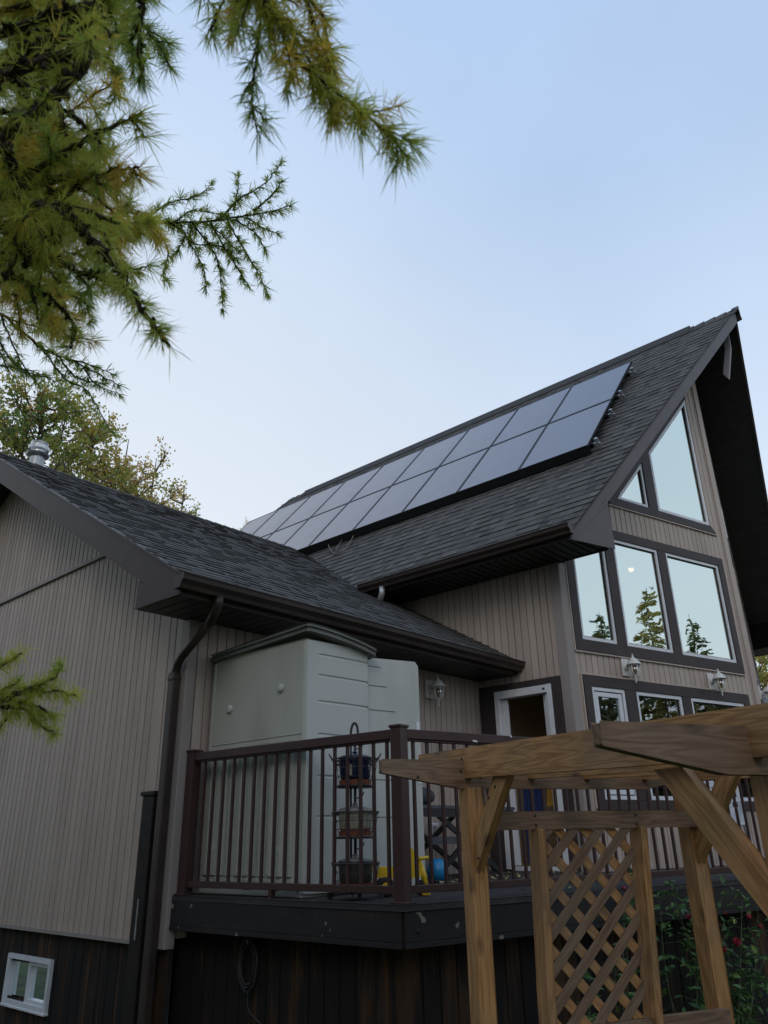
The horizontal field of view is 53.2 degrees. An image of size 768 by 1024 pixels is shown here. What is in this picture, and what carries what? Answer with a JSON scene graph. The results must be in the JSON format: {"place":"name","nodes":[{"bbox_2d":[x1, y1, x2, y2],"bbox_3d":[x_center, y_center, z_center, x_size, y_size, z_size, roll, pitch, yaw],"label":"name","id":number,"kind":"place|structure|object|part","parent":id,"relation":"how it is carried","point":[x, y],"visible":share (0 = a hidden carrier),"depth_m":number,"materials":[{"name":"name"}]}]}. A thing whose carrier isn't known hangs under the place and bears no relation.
{"place":"outdoors","nodes":[
{"label":"outdoors","id":0,"kind":"place"},
{"bbox_2d":[168,953,507,1023],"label":"ground","id":1,"kind":"structure","parent":0,"point":[171,989],"depth_m":10.02,"materials":[{"name":"green plant"}]},
{"bbox_2d":[0,354,150,492],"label":"broadleaf tree","id":2,"kind":"object","parent":1,"relation":"on","point":[12,440],"visible":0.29,"depth_m":20.71,"materials":[{"name":"green plant"}]},
{"bbox_2d":[51,393,150,500],"bbox_3d":[-8.481,3.149,20.696,4.404,14.398,4.620,2,-23,-7],"label":"broadleaf tree","id":3,"kind":"object","parent":1,"relation":"on","point":[96,471],"visible":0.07,"depth_m":22.73,"materials":[{"name":"green plant"}]},
{"bbox_2d":[98,424,172,504],"bbox_3d":[-8.168,3.966,21.737,4.170,13.697,3.618,-1,-23,-1],"label":"broadleaf tree","id":4,"kind":"object","parent":1,"relation":"on","point":[145,487],"visible":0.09,"depth_m":23.53,"materials":[{"name":"green plant"}]},
{"bbox_2d":[124,436,186,510],"bbox_3d":[-7.547,4.290,23.098,3.955,14.141,4.062,-20,-30,38],"label":"broadleaf tree","id":5,"kind":"object","parent":1,"relation":"on","point":[172,497],"visible":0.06,"depth_m":25.16,"materials":[{"name":"green plant"}]},
{"bbox_2d":[157,478,200,515],"bbox_3d":[-6.803,5.056,24.069,2.992,13.464,3.451,3,-23,-10],"label":"broadleaf tree","id":6,"kind":"object","parent":1,"relation":"on","point":[173,488],"visible":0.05,"depth_m":26.45,"materials":[{"name":"green plant"}]},
{"bbox_2d":[0,0,442,745],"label":"larch tree","id":7,"kind":"object","parent":1,"relation":"on","point":[52,170],"visible":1,"depth_m":0.95,"materials":[{"name":"green plant"}]},
{"bbox_2d":[0,306,767,1023],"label":"house","id":8,"kind":"structure","parent":1,"relation":"on","point":[540,604],"depth_m":9.04,"materials":[{"name":"beige wood"}]},
{"bbox_2d":[0,952,53,1016],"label":"window","id":9,"kind":"structure","parent":8,"relation":"in","point":[31,981],"depth_m":6.89,"materials":[{"name":"white plastic"}]},
{"bbox_2d":[328,535,353,553],"bbox_3d":[-0.794,0.557,13.133,0.763,0.568,0.464,-20,-30,38],"label":"cable","id":10,"kind":"object","parent":8,"relation":"attached to","point":[338,545],"visible":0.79,"depth_m":12.89,"materials":[{"name":"brown plastic"}]},
{"bbox_2d":[425,675,445,705],"bbox_3d":[0.600,2.052,8.792,0.231,0.357,0.178,-20,-30,38],"label":"wall lantern","id":11,"kind":"object","parent":8,"relation":"attached to","point":[437,684],"depth_m":8.78,"materials":[{"name":"white metal"}]},
{"bbox_2d":[432,823,438,836],"bbox_3d":[0.533,3.417,8.253,0.053,0.140,0.130,-20,-30,38],"label":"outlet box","id":12,"kind":"object","parent":8,"relation":"attached to","point":[435,826],"visible":0.41,"depth_m":8.24,"materials":[{"name":"white plastic"}]},
{"bbox_2d":[297,445,591,554],"bbox_3d":[-0.914,0.521,13.367,9.940,0.099,0.110,-20,-30,38],"label":"panel skirt","id":13,"kind":"object","parent":8,"relation":"attached to","point":[581,452],"visible":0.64,"depth_m":11.69,"materials":[{"name":"black metal"}]},
{"bbox_2d":[494,684,568,871],"bbox_3d":[1.703,3.041,8.846,0.796,1.992,0.135,-20,-30,38],"label":"patio door","id":14,"kind":"structure","parent":8,"relation":"in","point":[501,698],"depth_m":8.94,"materials":[{"name":"white plastic"}]},
{"bbox_2d":[522,789,542,862],"bbox_3d":[1.760,3.453,8.984,0.300,1.200,0.040,-20,-30,38],"label":"curtain","id":15,"kind":"object","parent":8,"relation":"hanging from","point":[537,800],"visible":0.18,"depth_m":9.00,"materials":[{"name":"blue fabric"}]},
{"bbox_2d":[547,789,553,806],"bbox_3d":[2.034,3.241,8.905,0.325,0.322,0.060,-20,-30,38],"label":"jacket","id":16,"kind":"object","parent":8,"relation":"hanging from","point":[550,803],"visible":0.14,"depth_m":8.93,"materials":[{"name":"yellow fabric"}]},
{"bbox_2d":[573,552,616,643],"bbox_3d":[2.590,0.927,9.608,0.606,1.423,0.180,20,-31,-40],"label":"window","id":17,"kind":"structure","parent":8,"relation":"in","point":[591,575],"depth_m":9.56,"materials":[{"name":"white glass"}]},
{"bbox_2d":[589,437,602,448],"bbox_3d":[-0.834,0.437,13.411,10.110,0.137,0.102,-20,-30,38],"label":"mounting rail","id":18,"kind":"object","parent":8,"relation":"attached to","point":[597,443],"visible":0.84,"depth_m":10.34,"materials":[{"name":"silver metal"}]},
{"bbox_2d":[603,408,616,419],"bbox_3d":[-0.427,-0.044,14.121,10.110,0.137,0.102,-20,-30,38],"label":"mounting rail","id":19,"kind":"object","parent":8,"relation":"attached to","point":[612,414],"visible":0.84,"depth_m":11.05,"materials":[{"name":"silver metal"}]},
{"bbox_2d":[267,518,308,544],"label":"solar panel","id":20,"kind":"object","parent":19,"relation":"attached to","point":[283,536],"visible":0.44,"depth_m":15.54,"materials":[{"name":"black"}]},
{"bbox_2d":[284,503,347,550],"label":"solar panel","id":21,"kind":"object","parent":19,"relation":"attached to","point":[308,532],"visible":0.73,"depth_m":14.66,"materials":[{"name":"black"}]},
{"bbox_2d":[309,486,390,545],"bbox_3d":[-0.605,0.082,13.929,1.088,1.199,1.062,-20,-30,38],"label":"solar panel","id":22,"kind":"object","parent":19,"relation":"attached to","point":[349,517],"visible":0.94,"depth_m":13.89,"materials":[{"name":"black"}]},
{"bbox_2d":[353,467,437,529],"bbox_3d":[0.214,-0.222,13.253,1.088,1.199,1.062,-20,-30,38],"label":"solar panel","id":23,"kind":"object","parent":19,"relation":"attached to","point":[395,499],"visible":0.97,"depth_m":13.21,"materials":[{"name":"black"}]},
{"bbox_2d":[402,447,489,511],"bbox_3d":[1.034,-0.525,12.577,1.088,1.199,1.062,-20,-30,38],"label":"solar panel","id":24,"kind":"object","parent":19,"relation":"attached to","point":[448,479],"visible":0.97,"depth_m":12.54,"materials":[{"name":"black"}]},
{"bbox_2d":[457,424,546,491],"bbox_3d":[1.854,-0.829,11.901,1.088,1.199,1.062,-20,-30,38],"label":"solar panel","id":25,"kind":"object","parent":19,"relation":"attached to","point":[506,457],"visible":0.94,"depth_m":11.85,"materials":[{"name":"black"}]},
{"bbox_2d":[519,399,612,469],"bbox_3d":[2.673,-1.133,11.225,1.088,1.199,1.062,-20,-30,38],"label":"solar panel","id":26,"kind":"object","parent":19,"relation":"attached to","point":[572,432],"visible":1,"depth_m":11.16,"materials":[{"name":"black"}]},
{"bbox_2d":[592,686,636,799],"bbox_3d":[2.650,2.671,8.885,0.567,1.240,0.167,19,-30,-39],"label":"window","id":27,"kind":"structure","parent":8,"relation":"in","point":[609,704],"depth_m":9.03,"materials":[{"name":"white plastic"}]},
{"bbox_2d":[612,390,625,401],"bbox_3d":[-0.131,-0.394,14.637,10.110,0.137,0.102,-20,-30,38],"label":"mounting rail","id":28,"kind":"object","parent":8,"relation":"attached to","point":[622,395],"visible":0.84,"depth_m":11.57,"materials":[{"name":"silver metal"}]},
{"bbox_2d":[252,496,309,536],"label":"solar panel","id":29,"kind":"object","parent":28,"relation":"attached to","point":[274,522],"visible":0.66,"depth_m":17.16,"materials":[{"name":"black"}]},
{"bbox_2d":[620,654,640,682],"bbox_3d":[3.008,1.899,9.288,0.177,0.357,0.230,13,-27,-30],"label":"wall lantern","id":30,"kind":"object","parent":8,"relation":"attached to","point":[633,662],"depth_m":9.27,"materials":[{"name":"white metal"}]},
{"bbox_2d":[625,367,636,377],"bbox_3d":[0.272,-0.871,15.340,10.110,0.137,0.102,-20,-30,38],"label":"mounting rail","id":31,"kind":"object","parent":8,"relation":"attached to","point":[633,372],"visible":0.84,"depth_m":12.27,"materials":[{"name":"silver metal"}]},
{"bbox_2d":[240,509,278,533],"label":"solar panel","id":32,"kind":"object","parent":31,"relation":"attached to","point":[252,526],"visible":0.49,"depth_m":18.05,"materials":[{"name":"black"}]},
{"bbox_2d":[275,481,344,531],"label":"solar panel","id":33,"kind":"object","parent":31,"relation":"attached to","point":[310,506],"visible":0.91,"depth_m":16.44,"materials":[{"name":"black"}]},
{"bbox_2d":[310,465,382,517],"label":"solar panel","id":34,"kind":"object","parent":31,"relation":"attached to","point":[347,491],"visible":0.91,"depth_m":15.76,"materials":[{"name":"black"}]},
{"bbox_2d":[350,448,423,501],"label":"solar panel","id":35,"kind":"object","parent":31,"relation":"attached to","point":[386,475],"visible":0.89,"depth_m":15.08,"materials":[{"name":"black"}]},
{"bbox_2d":[392,429,468,484],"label":"solar panel","id":36,"kind":"object","parent":31,"relation":"attached to","point":[431,457],"visible":0.86,"depth_m":14.40,"materials":[{"name":"black"}]},
{"bbox_2d":[439,409,517,466],"bbox_3d":[1.712,-1.326,13.758,1.088,1.199,1.062,-20,-30,38],"label":"solar panel","id":37,"kind":"object","parent":31,"relation":"attached to","point":[482,436],"visible":0.9,"depth_m":13.72,"materials":[{"name":"black"}]},
{"bbox_2d":[491,386,571,445],"bbox_3d":[2.532,-1.630,13.082,1.088,1.199,1.062,-20,-30,38],"label":"solar panel","id":38,"kind":"object","parent":31,"relation":"attached to","point":[532,415],"visible":0.91,"depth_m":13.04,"materials":[{"name":"black"}]},
{"bbox_2d":[548,361,631,423],"bbox_3d":[3.351,-1.933,12.406,1.088,1.199,1.062,-20,-30,38],"label":"solar panel","id":39,"kind":"object","parent":31,"relation":"attached to","point":[594,390],"visible":0.94,"depth_m":12.35,"materials":[{"name":"black"}]},
{"bbox_2d":[618,464,647,506],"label":"window","id":40,"kind":"structure","parent":8,"relation":"in","point":[634,491],"depth_m":10.80,"materials":[{"name":"white glass"}]},
{"bbox_2d":[614,540,672,652],"bbox_3d":[3.364,1.106,10.066,0.872,1.423,0.254,20,-31,-41],"label":"window","id":41,"kind":"structure","parent":8,"relation":"in","point":[646,623],"depth_m":10.07,"materials":[{"name":"clear glass"}]},
{"bbox_2d":[636,691,683,799],"bbox_3d":[3.418,2.848,9.339,0.848,1.240,0.246,20,-31,-41],"label":"window","id":42,"kind":"structure","parent":8,"relation":"in","point":[652,706],"depth_m":9.48,"materials":[{"name":"white glass"}]},
{"bbox_2d":[649,401,708,524],"bbox_3d":[4.340,-0.894,11.617,0.322,2.164,1.119,-22,-30,40],"label":"window","id":43,"kind":"structure","parent":8,"relation":"in","point":[677,483],"depth_m":11.53,"materials":[{"name":"clear glass"}]},
{"bbox_2d":[666,553,736,662],"bbox_3d":[4.376,1.339,10.663,0.331,1.423,1.148,-22,-30,40],"label":"window","id":44,"kind":"structure","parent":8,"relation":"in","point":[699,603],"depth_m":10.68,"materials":[{"name":"clear glass"}]},
{"bbox_2d":[706,669,726,695],"bbox_3d":[4.401,2.248,10.100,0.177,0.357,0.230,13,-27,-30],"label":"wall lantern","id":45,"kind":"object","parent":8,"relation":"attached to","point":[719,677],"depth_m":10.08,"materials":[{"name":"white metal"}]},
{"bbox_2d":[709,452,727,537],"bbox_3d":[5.547,-0.393,12.855,0.062,2.164,1.135,-12,-25,24],"label":"window","id":46,"kind":"structure","parent":8,"relation":"in","point":[709,452],"depth_m":13.11,"materials":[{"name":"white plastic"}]},
{"bbox_2d":[691,698,753,800],"bbox_3d":[4.402,3.075,9.921,0.319,1.240,1.109,-22,-30,40],"label":"window","id":47,"kind":"structure","parent":8,"relation":"in","point":[698,705],"depth_m":9.98,"materials":[{"name":"white plastic"}]},
{"bbox_2d":[758,683,767,699],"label":"wall lantern","id":48,"kind":"object","parent":8,"relation":"attached to","point":[765,690],"depth_m":11.12,"materials":[{"name":"white metal"}]},
{"bbox_2d":[169,865,767,1023],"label":"deck","id":49,"kind":"structure","parent":1,"relation":"on","point":[318,955],"depth_m":5.14,"materials":[{"name":"paint"}]},
{"bbox_2d":[174,724,416,904],"bbox_3d":[-0.719,2.182,5.512,2.223,1.067,0.120,-18,-28,34],"label":"deck railing","id":50,"kind":"object","parent":49,"relation":"on","point":[395,736],"visible":1,"depth_m":5.41,"materials":[{"name":"brown metal"}]},
{"bbox_2d":[199,622,424,897],"bbox_3d":[-0.583,2.090,6.422,1.308,1.933,1.311,-20,-30,38],"label":"storage cabinet","id":51,"kind":"object","parent":49,"relation":"on","point":[307,680],"visible":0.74,"depth_m":6.05,"materials":[{"name":"plastic"}]},
{"bbox_3d":[0.074,2.095,6.308,0.586,1.786,0.051,15,-28,-33],"label":"door","id":52,"kind":"part","parent":51,"relation":"part of","materials":[{"name":"plastic"}]},
{"bbox_2d":[327,722,383,900],"bbox_3d":[-0.200,2.047,5.327,0.336,1.148,0.336,-20,-30,38],"label":"pot rack","id":53,"kind":"object","parent":49,"relation":"on","point":[330,895],"visible":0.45,"depth_m":5.22,"materials":[{"name":"black metal"}]},
{"bbox_2d":[337,751,371,784],"bbox_3d":[-0.204,1.812,5.427,0.229,0.227,0.229,-20,-30,38],"label":"cooking pot","id":54,"kind":"object","parent":53,"relation":"on","point":[353,770],"visible":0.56,"depth_m":5.34,"materials":[{"name":"blue ceramic"}]},
{"bbox_2d":[338,803,371,835],"bbox_3d":[-0.198,2.121,5.296,0.235,0.209,0.235,-20,-30,38],"label":"cooking pot","id":55,"kind":"object","parent":53,"relation":"on","point":[355,824],"visible":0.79,"depth_m":5.21,"materials":[{"name":"metal"}]},
{"bbox_2d":[338,854,372,884],"bbox_3d":[-0.192,2.418,5.170,0.235,0.209,0.235,-20,-30,38],"label":"cooking pot","id":56,"kind":"object","parent":53,"relation":"on","point":[354,868],"visible":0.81,"depth_m":5.09,"materials":[{"name":"metal"}]},
{"bbox_2d":[377,848,429,896],"bbox_3d":[0.129,2.519,5.373,0.392,0.307,0.240,2,-23,-7],"label":"ride on toy","id":57,"kind":"object","parent":49,"relation":"on","point":[382,875],"visible":0.31,"depth_m":5.31,"materials":[{"name":"yellow plastic"}]},
{"bbox_2d":[427,858,448,881],"bbox_3d":[0.480,3.203,6.858,0.196,0.196,0.196,-20,-30,38],"label":"ball","id":58,"kind":"object","parent":49,"relation":"on","point":[438,863],"visible":0.62,"depth_m":6.79,"materials":[{"name":"blue rubber"}]},
{"bbox_2d":[423,805,514,873],"bbox_3d":[0.675,3.252,7.564,0.561,0.644,1.520,-20,-30,38],"label":"side table","id":59,"kind":"object","parent":49,"relation":"on","point":[449,812],"visible":0.21,"depth_m":7.26,"materials":[{"name":"black metal"}]},
{"bbox_2d":[427,865,726,890],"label":"fallen leaves","id":60,"kind":"object","parent":49,"relation":"on","point":[529,876],"visible":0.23,"depth_m":7.30,"materials":[{"name":"plant"}]},
{"bbox_2d":[407,729,761,893],"bbox_3d":[3.990,2.848,7.304,9.218,1.067,0.120,14,-27,-31],"label":"deck railing","id":61,"kind":"object","parent":49,"relation":"on","point":[427,737],"visible":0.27,"depth_m":5.35,"materials":[{"name":"brown plastic"}]},
{"bbox_2d":[703,781,752,867],"bbox_3d":[3.428,3.206,7.865,0.525,0.872,0.509,-20,-30,38],"label":"patio chair","id":62,"kind":"object","parent":49,"relation":"on","point":[732,811],"visible":0.14,"depth_m":7.96,"materials":[{"name":"white plastic"}]},
{"bbox_3d":[-0.956,3.051,5.448,0.010,0.029,0.062,-20,-30,38],"label":"wall hook","id":63,"kind":"object","parent":49,"relation":"attached to","visible":0},
{"bbox_2d":[237,937,261,1023],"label":"cable coil","id":64,"kind":"object","parent":63,"relation":"hanging from","point":[253,978],"visible":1,"depth_m":5.36,"materials":[{"name":"black rubber"}]},
{"bbox_2d":[379,703,767,1023],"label":"pergola","id":65,"kind":"object","parent":1,"relation":"on","point":[682,757],"visible":1,"depth_m":3.73,"materials":[{"name":"brown wood"}]},
{"bbox_2d":[576,868,767,1023],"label":"rose bush","id":66,"kind":"object","parent":1,"relation":"on","point":[737,996],"visible":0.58,"depth_m":5.55,"materials":[{"name":"green plant"}]},
{"bbox_2d":[755,655,767,690],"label":"broadleaf tree","id":67,"kind":"object","parent":1,"relation":"on","point":[763,672],"visible":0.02,"depth_m":34.99,"materials":[{"name":"green plant"}]},
{"bbox_2d":[763,693,767,702],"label":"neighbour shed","id":68,"kind":"structure","parent":1,"relation":"on","point":[765,699],"depth_m":24.24,"materials":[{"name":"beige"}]},
{"bbox_2d":[0,0,767,687],"label":"sky","id":69,"kind":"structure","parent":0,"point":[595,192],"materials":[{"name":"blue"}]},
{"bbox_2d":[422,787,434,804],"bbox_3d":[0.302,2.697,7.289,0.210,0.165,0.514,-20,-30,38],"label":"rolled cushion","id":70,"kind":"object","parent":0,"point":[424,790],"visible":0.17,"depth_m":7.27,"materials":[{"name":"grey fabric"}]}
]}

